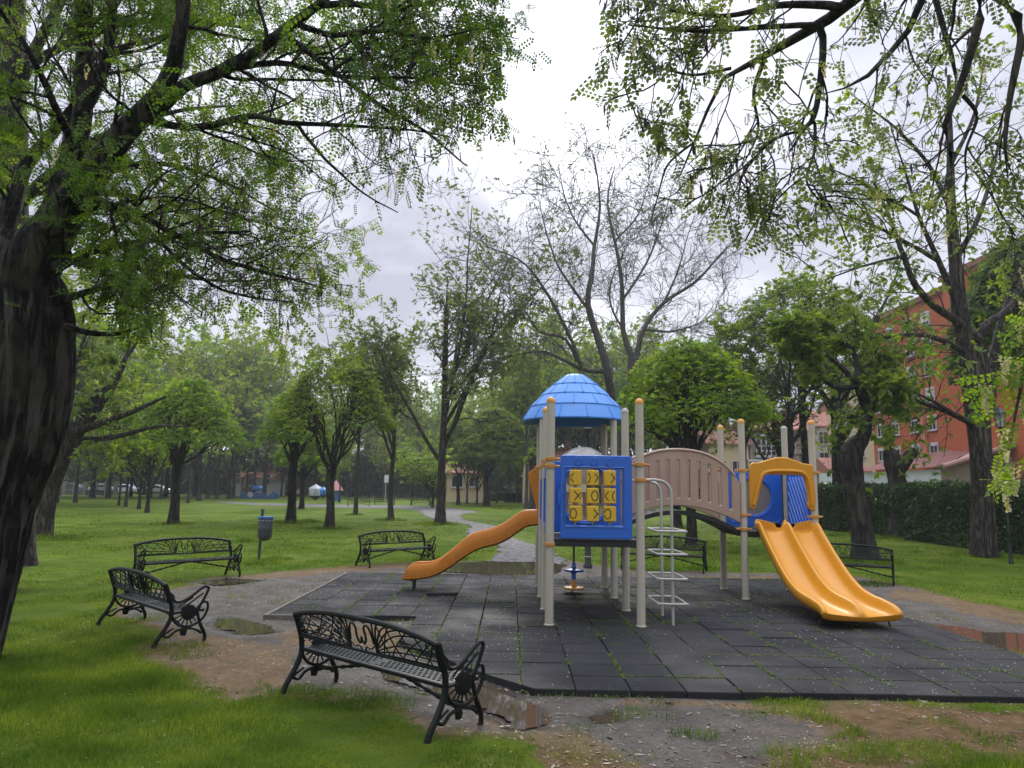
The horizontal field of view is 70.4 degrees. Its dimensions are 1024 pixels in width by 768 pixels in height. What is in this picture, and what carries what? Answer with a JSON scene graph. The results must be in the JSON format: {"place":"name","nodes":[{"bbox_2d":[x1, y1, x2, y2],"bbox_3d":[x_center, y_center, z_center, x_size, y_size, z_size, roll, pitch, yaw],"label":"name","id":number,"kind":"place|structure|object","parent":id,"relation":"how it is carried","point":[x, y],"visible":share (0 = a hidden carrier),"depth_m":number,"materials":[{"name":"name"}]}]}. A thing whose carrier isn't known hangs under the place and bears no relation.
{"place":"outdoors","nodes":[
{"label":"outdoors","id":0,"kind":"place"},
{"bbox_2d":[216,501,566,563],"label":"path","id":1,"kind":"structure","parent":0,"point":[512,549],"depth_m":34.49,"materials":[{"name":"grey concrete"}]},
{"bbox_2d":[0,490,1023,767],"bbox_3d":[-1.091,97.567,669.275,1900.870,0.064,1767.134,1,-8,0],"label":"ground","id":2,"kind":"structure","parent":0,"point":[212,508],"depth_m":7.74,"materials":[{"name":"green plant"}]},
{"bbox_2d":[62,268,91,345],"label":"park tree","id":3,"kind":"object","parent":2,"relation":"on","point":[75,285],"visible":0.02,"depth_m":55.34,"materials":[{"name":"green plant"}]},
{"bbox_2d":[61,482,117,494],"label":"boundary wall","id":4,"kind":"structure","parent":2,"relation":"on","point":[65,490],"depth_m":96.35,"materials":[{"name":"concrete"}]},
{"bbox_2d":[70,305,117,502],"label":"park tree","id":5,"kind":"object","parent":2,"relation":"on","point":[75,495],"visible":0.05,"depth_m":61.81,"materials":[{"name":"green plant"}]},
{"bbox_2d":[35,289,185,538],"bbox_3d":[-15.222,0.540,24.163,8.136,9.240,4.579,-1,-8,16],"label":"robinia tree","id":6,"kind":"object","parent":2,"relation":"on","point":[84,417],"visible":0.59,"depth_m":23.72,"materials":[{"name":"green plant"}]},
{"bbox_2d":[57,269,169,502],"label":"park tree","id":7,"kind":"object","parent":2,"relation":"on","point":[136,356],"visible":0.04,"depth_m":64.83,"materials":[{"name":"green plant"}]},
{"bbox_2d":[75,367,164,506],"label":"park tree","id":8,"kind":"object","parent":2,"relation":"on","point":[85,465],"visible":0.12,"depth_m":54.02,"materials":[{"name":"green plant"}]},
{"bbox_2d":[64,249,185,436],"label":"park tree","id":9,"kind":"object","parent":2,"relation":"on","point":[101,340],"visible":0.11,"depth_m":57.99,"materials":[{"name":"green plant"}]},
{"bbox_2d":[83,321,191,497],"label":"park tree","id":10,"kind":"object","parent":2,"relation":"on","point":[93,486],"visible":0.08,"depth_m":79.64,"materials":[{"name":"green plant"}]},
{"bbox_2d":[90,361,201,512],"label":"park tree","id":11,"kind":"object","parent":2,"relation":"on","point":[134,456],"visible":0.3,"depth_m":44.17,"materials":[{"name":"green plant"}]},
{"bbox_2d":[96,567,209,648],"bbox_3d":[-4.521,2.713,9.090,1.934,0.799,0.635,-7,-11,43],"label":"park bench","id":12,"kind":"object","parent":2,"relation":"on","point":[166,602],"visible":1,"depth_m":8.73,"materials":[{"name":"metal"}]},
{"bbox_2d":[104,377,206,508],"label":"park tree","id":13,"kind":"object","parent":2,"relation":"on","point":[139,489],"visible":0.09,"depth_m":49.55,"materials":[{"name":"green plant"}]},
{"bbox_2d":[113,377,253,524],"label":"umbrella tree","id":14,"kind":"object","parent":2,"relation":"on","point":[208,410],"visible":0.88,"depth_m":32.56,"materials":[{"name":"green plant"}]},
{"bbox_2d":[114,312,254,496],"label":"park tree","id":15,"kind":"object","parent":2,"relation":"on","point":[166,488],"visible":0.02,"depth_m":94.67,"materials":[{"name":"green plant"}]},
{"bbox_2d":[152,319,219,382],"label":"park tree","id":16,"kind":"object","parent":2,"relation":"on","point":[167,331],"visible":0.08,"depth_m":89.54,"materials":[{"name":"green plant"}]},
{"bbox_2d":[131,537,242,576],"bbox_3d":[-6.304,3.404,14.121,0.635,0.799,1.934,-6,-11,41],"label":"park bench","id":17,"kind":"object","parent":2,"relation":"on","point":[235,558],"visible":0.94,"depth_m":14.17,"materials":[{"name":"metal"}]},
{"bbox_2d":[0,0,382,566],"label":"robinia tree","id":18,"kind":"object","parent":2,"relation":"on","point":[39,187],"visible":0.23,"depth_m":13.25,"materials":[{"name":"green plant"}]},
{"bbox_2d":[135,332,267,500],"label":"park tree","id":19,"kind":"object","parent":2,"relation":"on","point":[239,382],"visible":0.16,"depth_m":75.91,"materials":[{"name":"green plant"}]},
{"bbox_2d":[166,344,243,502],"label":"park tree","id":20,"kind":"object","parent":2,"relation":"on","point":[171,360],"visible":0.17,"depth_m":66.08,"materials":[{"name":"green plant"}]},
{"bbox_2d":[185,320,272,498],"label":"park tree","id":21,"kind":"object","parent":2,"relation":"on","point":[206,376],"visible":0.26,"depth_m":87.80,"materials":[{"name":"green plant"}]},
{"bbox_2d":[156,283,303,496],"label":"park tree","id":22,"kind":"object","parent":2,"relation":"on","point":[195,482],"visible":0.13,"depth_m":95.97,"materials":[{"name":"green plant"}]},
{"bbox_2d":[193,323,268,498],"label":"park tree","id":23,"kind":"object","parent":2,"relation":"on","point":[219,459],"visible":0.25,"depth_m":87.37,"materials":[{"name":"green plant"}]},
{"bbox_2d":[202,578,265,584],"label":"puddle","id":24,"kind":"object","parent":2,"relation":"on","point":[223,581],"visible":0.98,"depth_m":13.94,"materials":[{"name":"brown liquid"}]},
{"bbox_2d":[204,350,275,498],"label":"park tree","id":25,"kind":"object","parent":2,"relation":"on","point":[254,423],"visible":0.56,"depth_m":85.13,"materials":[{"name":"green plant"}]},
{"bbox_2d":[214,618,275,635],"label":"puddle","id":26,"kind":"object","parent":2,"relation":"on","point":[243,627],"visible":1,"depth_m":9.55,"materials":[{"name":"brown liquid"}]},
{"bbox_2d":[207,318,296,486],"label":"park tree","id":27,"kind":"object","parent":2,"relation":"on","point":[268,377],"visible":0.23,"depth_m":92.67,"materials":[{"name":"green plant"}]},
{"bbox_2d":[240,473,277,498],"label":"play ship","id":28,"kind":"object","parent":2,"relation":"on","point":[246,492],"visible":0.99,"depth_m":89.61,"materials":[{"name":"blue"}]},
{"bbox_2d":[231,466,286,495],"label":"house","id":29,"kind":"structure","parent":2,"relation":"on","point":[273,481],"depth_m":105.44,"materials":[{"name":"tile"}]},
{"bbox_2d":[257,509,273,559],"bbox_3d":[-5.949,3.641,17.446,0.370,1.261,0.368,1,-8,0],"label":"litter bin","id":30,"kind":"object","parent":2,"relation":"on","point":[265,527],"visible":1,"depth_m":17.35,"materials":[{"name":"blue"}]},
{"bbox_2d":[229,340,304,492],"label":"park tree","id":31,"kind":"object","parent":2,"relation":"on","point":[263,388],"visible":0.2,"depth_m":97.33,"materials":[{"name":"green plant"}]},
{"bbox_2d":[242,346,296,492],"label":"park tree","id":32,"kind":"object","parent":2,"relation":"on","point":[269,449],"visible":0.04,"depth_m":100.99,"materials":[{"name":"green plant"}]},
{"bbox_2d":[236,345,306,494],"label":"park tree","id":33,"kind":"object","parent":2,"relation":"on","point":[266,462],"visible":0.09,"depth_m":98.84,"materials":[{"name":"green plant"}]},
{"bbox_2d":[0,0,551,657],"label":"robinia tree","id":34,"kind":"object","parent":2,"relation":"on","point":[38,326],"visible":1,"depth_m":7.40,"materials":[{"name":"green plant"}]},
{"bbox_2d":[250,385,334,522],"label":"umbrella tree","id":35,"kind":"object","parent":2,"relation":"on","point":[293,442],"visible":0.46,"depth_m":35.06,"materials":[{"name":"green plant"}]},
{"bbox_2d":[270,424,342,508],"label":"umbrella tree","id":36,"kind":"object","parent":2,"relation":"on","point":[280,459],"visible":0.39,"depth_m":54.56,"materials":[{"name":"green plant"}]},
{"bbox_2d":[263,572,350,620],"bbox_3d":[-2.809,3.614,12.591,1.300,0.090,5.135,1,-8,0],"label":"edging board","id":37,"kind":"object","parent":2,"relation":"on","point":[269,615],"visible":0.51,"depth_m":10.09,"materials":[{"name":"grey concrete"}]},
{"bbox_2d":[308,484,325,499],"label":"climbing balls","id":38,"kind":"object","parent":2,"relation":"on","point":[315,491],"visible":0.64,"depth_m":85.69,"materials":[{"name":"metal"}]},
{"bbox_2d":[305,385,351,484],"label":"park tree","id":39,"kind":"object","parent":2,"relation":"on","point":[315,470],"visible":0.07,"depth_m":96.37,"materials":[{"name":"green plant"}]},
{"bbox_2d":[264,336,400,528],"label":"umbrella tree","id":40,"kind":"object","parent":2,"relation":"on","point":[385,420],"visible":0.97,"depth_m":30.93,"materials":[{"name":"green plant"}]},
{"bbox_2d":[317,414,356,502],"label":"park tree","id":41,"kind":"object","parent":2,"relation":"on","point":[346,456],"visible":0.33,"depth_m":76.92,"materials":[{"name":"green plant"}]},
{"bbox_2d":[62,443,635,497],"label":"distant woods","id":42,"kind":"object","parent":2,"relation":"on","point":[376,485],"visible":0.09,"depth_m":117.15,"materials":[{"name":"green plant"}]},
{"bbox_2d":[288,311,437,513],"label":"tree","id":43,"kind":"object","parent":2,"relation":"on","point":[404,343],"visible":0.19,"depth_m":46.22,"materials":[{"name":"green plant"}]},
{"bbox_2d":[326,315,429,520],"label":"tree","id":44,"kind":"object","parent":2,"relation":"on","point":[390,359],"visible":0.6,"depth_m":39.15,"materials":[{"name":"green plant"}]},
{"bbox_2d":[280,610,484,743],"bbox_3d":[-1.143,2.350,6.168,1.934,0.799,0.635,-6,-11,40],"label":"park bench","id":45,"kind":"object","parent":2,"relation":"on","point":[444,675],"visible":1,"depth_m":5.89,"materials":[{"name":"metal"}]},
{"bbox_2d":[351,407,415,497],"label":"park tree","id":46,"kind":"object","parent":2,"relation":"on","point":[367,442],"visible":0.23,"depth_m":111.09,"materials":[{"name":"green plant"}]},
{"bbox_2d":[367,425,399,498],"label":"park tree","id":47,"kind":"object","parent":2,"relation":"on","point":[382,454],"visible":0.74,"depth_m":100.89,"materials":[{"name":"green plant"}]},
{"bbox_2d":[367,425,415,478],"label":"park tree","id":48,"kind":"object","parent":2,"relation":"on","point":[399,447],"visible":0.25,"depth_m":104.52,"materials":[{"name":"green plant"}]},
{"bbox_2d":[355,530,435,567],"bbox_3d":[-2.771,3.936,17.439,1.934,0.799,0.635,9,-11,-44],"label":"park bench","id":49,"kind":"object","parent":2,"relation":"on","point":[428,547],"visible":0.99,"depth_m":17.44,"materials":[{"name":"metal"}]},
{"bbox_2d":[391,382,430,495],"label":"park tree","id":50,"kind":"object","parent":2,"relation":"on","point":[406,421],"visible":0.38,"depth_m":111.83,"materials":[{"name":"green plant"}]},
{"bbox_2d":[396,382,441,497],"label":"park tree","id":51,"kind":"object","parent":2,"relation":"on","point":[426,392],"visible":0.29,"depth_m":117.25,"materials":[{"name":"green plant"}]},
{"bbox_2d":[387,431,457,507],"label":"park tree","id":52,"kind":"object","parent":2,"relation":"on","point":[425,474],"visible":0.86,"depth_m":63.34,"materials":[{"name":"green plant"}]},
{"bbox_2d":[399,410,450,498],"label":"park tree","id":53,"kind":"object","parent":2,"relation":"on","point":[419,446],"visible":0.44,"depth_m":110.61,"materials":[{"name":"green plant"}]},
{"bbox_2d":[424,419,490,504],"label":"umbrella tree","id":54,"kind":"object","parent":2,"relation":"on","point":[456,432],"visible":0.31,"depth_m":75.03,"materials":[{"name":"green plant"}]},
{"bbox_2d":[333,125,587,523],"bbox_3d":[-2.067,-1.910,38.443,11.665,18.517,12.448,-6,-10,38],"label":"tree","id":55,"kind":"object","parent":2,"relation":"on","point":[448,377],"visible":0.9,"depth_m":36.68,"materials":[{"name":"green plant"}]},
{"bbox_2d":[445,463,483,502],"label":"house","id":56,"kind":"structure","parent":2,"relation":"on","point":[451,494],"depth_m":85.08,"materials":[{"name":"tile"}]},
{"bbox_2d":[381,672,550,730],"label":"puddle","id":57,"kind":"object","parent":2,"relation":"on","point":[521,715],"visible":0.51,"depth_m":6.28,"materials":[{"name":"brown liquid"}]},
{"bbox_2d":[447,392,492,503],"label":"park tree","id":58,"kind":"object","parent":2,"relation":"on","point":[468,410],"visible":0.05,"depth_m":81.64,"materials":[{"name":"green plant"}]},
{"bbox_2d":[455,415,498,504],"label":"park tree","id":59,"kind":"object","parent":2,"relation":"on","point":[474,468],"visible":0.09,"depth_m":77.49,"materials":[{"name":"green plant"}]},
{"bbox_2d":[447,406,536,505],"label":"umbrella tree","id":60,"kind":"object","parent":2,"relation":"on","point":[505,441],"visible":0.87,"depth_m":71.75,"materials":[{"name":"green plant"}]},
{"bbox_2d":[477,393,523,502],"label":"park tree","id":61,"kind":"object","parent":2,"relation":"on","point":[506,469],"visible":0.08,"depth_m":87.45,"materials":[{"name":"green plant"}]},
{"bbox_2d":[445,561,567,574],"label":"puddle","id":62,"kind":"object","parent":2,"relation":"on","point":[496,567],"visible":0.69,"depth_m":17.06,"materials":[{"name":"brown liquid"}]},
{"bbox_2d":[0,512,1023,767],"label":"lawn grass","id":63,"kind":"structure","parent":2,"relation":"on","point":[82,678],"depth_m":6.25,"materials":[{"name":"green plant"}]},
{"bbox_2d":[2,569,1023,766],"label":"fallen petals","id":64,"kind":"object","parent":2,"relation":"on","point":[647,637],"visible":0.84,"depth_m":8.67,"materials":[{"name":"plant"}]},
{"bbox_2d":[479,332,555,508],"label":"tree","id":65,"kind":"object","parent":2,"relation":"on","point":[524,393],"visible":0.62,"depth_m":65.99,"materials":[{"name":"green plant"}]},
{"bbox_2d":[465,295,587,446],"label":"park tree","id":66,"kind":"object","parent":2,"relation":"on","point":[494,377],"visible":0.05,"depth_m":93.43,"materials":[{"name":"green plant"}]},
{"bbox_2d":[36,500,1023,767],"bbox_3d":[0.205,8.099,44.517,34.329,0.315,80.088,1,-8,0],"label":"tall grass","id":67,"kind":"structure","parent":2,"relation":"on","point":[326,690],"depth_m":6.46,"materials":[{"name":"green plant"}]},
{"bbox_2d":[523,447,536,509],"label":"umbrella tree","id":68,"kind":"object","parent":2,"relation":"on","point":[531,457],"visible":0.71,"depth_m":59.61,"materials":[{"name":"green plant"}]},
{"bbox_2d":[500,306,578,453],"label":"park tree","id":69,"kind":"object","parent":2,"relation":"on","point":[558,442],"visible":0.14,"depth_m":85.40,"materials":[{"name":"green plant"}]},
{"bbox_2d":[521,441,586,504],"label":"house","id":70,"kind":"structure","parent":2,"relation":"on","point":[559,454],"depth_m":83.47,"materials":[{"name":"tile"}]},
{"bbox_2d":[114,570,1023,767],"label":"leaf litter","id":71,"kind":"object","parent":2,"relation":"on","point":[731,753],"visible":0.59,"depth_m":6.03,"materials":[{"name":"brown plant"}]},
{"bbox_2d":[516,297,626,487],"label":"park tree","id":72,"kind":"object","parent":2,"relation":"on","point":[612,351],"visible":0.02,"depth_m":95.50,"materials":[{"name":"green plant"}]},
{"bbox_2d":[531,317,625,452],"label":"park tree","id":73,"kind":"object","parent":2,"relation":"on","point":[574,433],"visible":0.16,"depth_m":86.95,"materials":[{"name":"green plant"}]},
{"bbox_2d":[583,427,591,567],"bbox_3d":[1.840,2.422,17.582,0.500,3.960,0.433,1,-8,0],"label":"street lamp","id":74,"kind":"object","parent":2,"relation":"on","point":[587,564],"visible":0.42,"depth_m":17.30,"materials":[{"name":"grey"}]},
{"bbox_2d":[420,110,776,455],"bbox_3d":[5.486,-4.708,40.165,21.986,24.865,10.510,3,-8,-15],"label":"bare tree","id":75,"kind":"object","parent":2,"relation":"on","point":[632,359],"visible":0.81,"depth_m":40.08,"materials":[{"name":"grey plant"}]},
{"bbox_2d":[582,329,666,456],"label":"park tree","id":76,"kind":"object","parent":2,"relation":"on","point":[618,395],"visible":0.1,"depth_m":85.40,"materials":[{"name":"green plant"}]},
{"bbox_2d":[569,317,687,451],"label":"park tree","id":77,"kind":"object","parent":2,"relation":"on","point":[603,382],"visible":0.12,"depth_m":89.39,"materials":[{"name":"green plant"}]},
{"bbox_2d":[266,572,1023,704],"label":"seam weeds","id":78,"kind":"object","parent":2,"relation":"on","point":[618,668],"visible":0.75,"depth_m":9.05,"materials":[{"name":"green plant"}]},
{"bbox_2d":[272,572,1023,702],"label":"rubber mat","id":79,"kind":"object","parent":2,"relation":"on","point":[589,667],"visible":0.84,"depth_m":8.67,"materials":[{"name":"rubber"}]},
{"bbox_2d":[402,374,902,627],"bbox_3d":[1.727,1.617,11.914,7.230,3.926,4.216,1,-8,0],"label":"play structure","id":80,"kind":"object","parent":79,"relation":"on","point":[813,571],"visible":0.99,"depth_m":12.24,"materials":[{"name":"paint"}]},
{"bbox_2d":[633,304,681,441],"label":"park tree","id":81,"kind":"object","parent":2,"relation":"on","point":[638,325],"visible":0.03,"depth_m":89.92,"materials":[{"name":"green plant"}]},
{"bbox_2d":[621,535,707,573],"bbox_3d":[3.570,3.986,17.071,1.934,0.799,0.635,-2,-9,22],"label":"park bench","id":82,"kind":"object","parent":2,"relation":"on","point":[703,555],"visible":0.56,"depth_m":17.06,"materials":[{"name":"metal"}]},
{"bbox_2d":[633,300,745,527],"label":"tree","id":83,"kind":"object","parent":2,"relation":"on","point":[720,336],"visible":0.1,"depth_m":36.53,"materials":[{"name":"green plant"}]},
{"bbox_2d":[607,336,785,547],"bbox_3d":[5.976,1.964,24.235,6.102,7.106,6.073,1,-8,0],"label":"umbrella tree","id":84,"kind":"object","parent":2,"relation":"on","point":[712,374],"visible":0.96,"depth_m":23.47,"materials":[{"name":"green plant"}]},
{"bbox_2d":[697,423,752,501],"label":"house","id":85,"kind":"structure","parent":2,"relation":"on","point":[731,458],"depth_m":89.80,"materials":[{"name":"tile"}]},
{"bbox_2d":[730,414,815,469],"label":"house","id":86,"kind":"structure","parent":2,"relation":"on","point":[751,450],"depth_m":89.70,"materials":[{"name":"tile"}]},
{"bbox_2d":[719,281,866,468],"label":"tree","id":87,"kind":"object","parent":2,"relation":"on","point":[751,360],"visible":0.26,"depth_m":38.48,"materials":[{"name":"green plant"}]},
{"bbox_2d":[570,0,1023,295],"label":"robinia tree","id":88,"kind":"object","parent":2,"relation":"on","point":[721,28],"visible":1,"depth_m":5.18,"materials":[{"name":"green plant"}]},
{"bbox_2d":[954,289,1023,512],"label":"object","id":89,"kind":"object","parent":88,"relation":"attached to","point":[1014,366],"visible":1,"depth_m":3.56,"materials":[{"name":"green plant"}]},
{"bbox_2d":[781,405,828,458],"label":"house","id":90,"kind":"structure","parent":2,"relation":"on","point":[824,431],"depth_m":95.11,"materials":[{"name":"tile"}]},
{"bbox_2d":[719,268,894,463],"bbox_3d":[14.060,0.728,35.396,7.546,12.958,7.558,1,-8,0],"label":"umbrella tree","id":91,"kind":"object","parent":2,"relation":"on","point":[778,293],"visible":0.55,"depth_m":35.24,"materials":[{"name":"green plant"}]},
{"bbox_2d":[728,292,897,520],"bbox_3d":[13.448,1.237,34.348,8.284,11.669,6.933,4,-9,-22],"label":"tree","id":92,"kind":"object","parent":2,"relation":"on","point":[790,416],"visible":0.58,"depth_m":33.73,"materials":[{"name":"green plant"}]},
{"bbox_2d":[764,298,917,562],"bbox_3d":[9.326,1.144,20.617,4.652,7.778,2.888,1,-8,0],"label":"umbrella tree","id":93,"kind":"object","parent":2,"relation":"on","point":[793,328],"visible":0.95,"depth_m":20.21,"materials":[{"name":"green plant"}]},
{"bbox_2d":[816,457,871,482],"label":"house","id":94,"kind":"structure","parent":2,"relation":"on","point":[821,467],"depth_m":72.69,"materials":[{"name":"stone"}]},
{"bbox_2d":[737,202,955,529],"bbox_3d":[17.297,-0.759,37.296,11.233,16.540,7.935,1,-8,0],"label":"tree","id":95,"kind":"object","parent":2,"relation":"on","point":[834,463],"visible":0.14,"depth_m":36.51,"materials":[{"name":"green plant"}]},
{"bbox_2d":[830,543,894,585],"bbox_3d":[7.056,3.813,15.466,1.934,0.799,0.635,-3,-9,27],"label":"park bench","id":96,"kind":"object","parent":2,"relation":"on","point":[854,565],"visible":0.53,"depth_m":15.31,"materials":[{"name":"metal"}]},
{"bbox_2d":[742,20,1023,556],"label":"robinia tree","id":97,"kind":"object","parent":2,"relation":"on","point":[974,356],"visible":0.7,"depth_m":22.27,"materials":[{"name":"green plant"}]},
{"bbox_2d":[870,426,917,538],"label":"tree","id":98,"kind":"object","parent":2,"relation":"on","point":[890,466],"visible":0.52,"depth_m":30.73,"materials":[{"name":"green plant"}]},
{"bbox_2d":[819,442,1016,483],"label":"building","id":99,"kind":"structure","parent":2,"relation":"on","point":[949,463],"depth_m":57.89,"materials":[{"name":"tile"}]},
{"bbox_2d":[817,477,1023,554],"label":"hedge","id":100,"kind":"object","parent":2,"relation":"on","point":[938,512],"visible":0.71,"depth_m":28.15,"materials":[{"name":"green plant"}]},
{"bbox_2d":[869,237,1023,481],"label":"apartment building","id":101,"kind":"structure","parent":2,"relation":"on","point":[959,440],"depth_m":67.94,"materials":[{"name":"brown"}]},
{"bbox_2d":[928,236,1023,386],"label":"maple tree","id":102,"kind":"object","parent":2,"relation":"on","point":[983,278],"visible":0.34,"depth_m":29.91,"materials":[{"name":"green plant"}]},
{"bbox_2d":[934,624,1023,652],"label":"puddle","id":103,"kind":"object","parent":2,"relation":"on","point":[1008,641],"visible":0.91,"depth_m":9.65,"materials":[{"name":"brown liquid"}]},
{"bbox_2d":[991,405,1013,563],"bbox_3d":[13.823,2.776,20.344,0.500,4.427,0.433,1,-8,0],"label":"street lamp","id":104,"kind":"object","parent":2,"relation":"on","point":[999,414],"visible":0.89,"depth_m":20.41,"materials":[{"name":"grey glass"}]},
{"bbox_2d":[26,0,1023,487],"label":"sky","id":105,"kind":"structure","parent":0,"point":[567,31],"materials":[{"name":"white"}]},
{"bbox_2d":[824,362,874,471],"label":"apartment building","id":106,"kind":"structure","parent":0,"point":[868,458],"depth_m":82.47,"materials":[{"name":"tile"}]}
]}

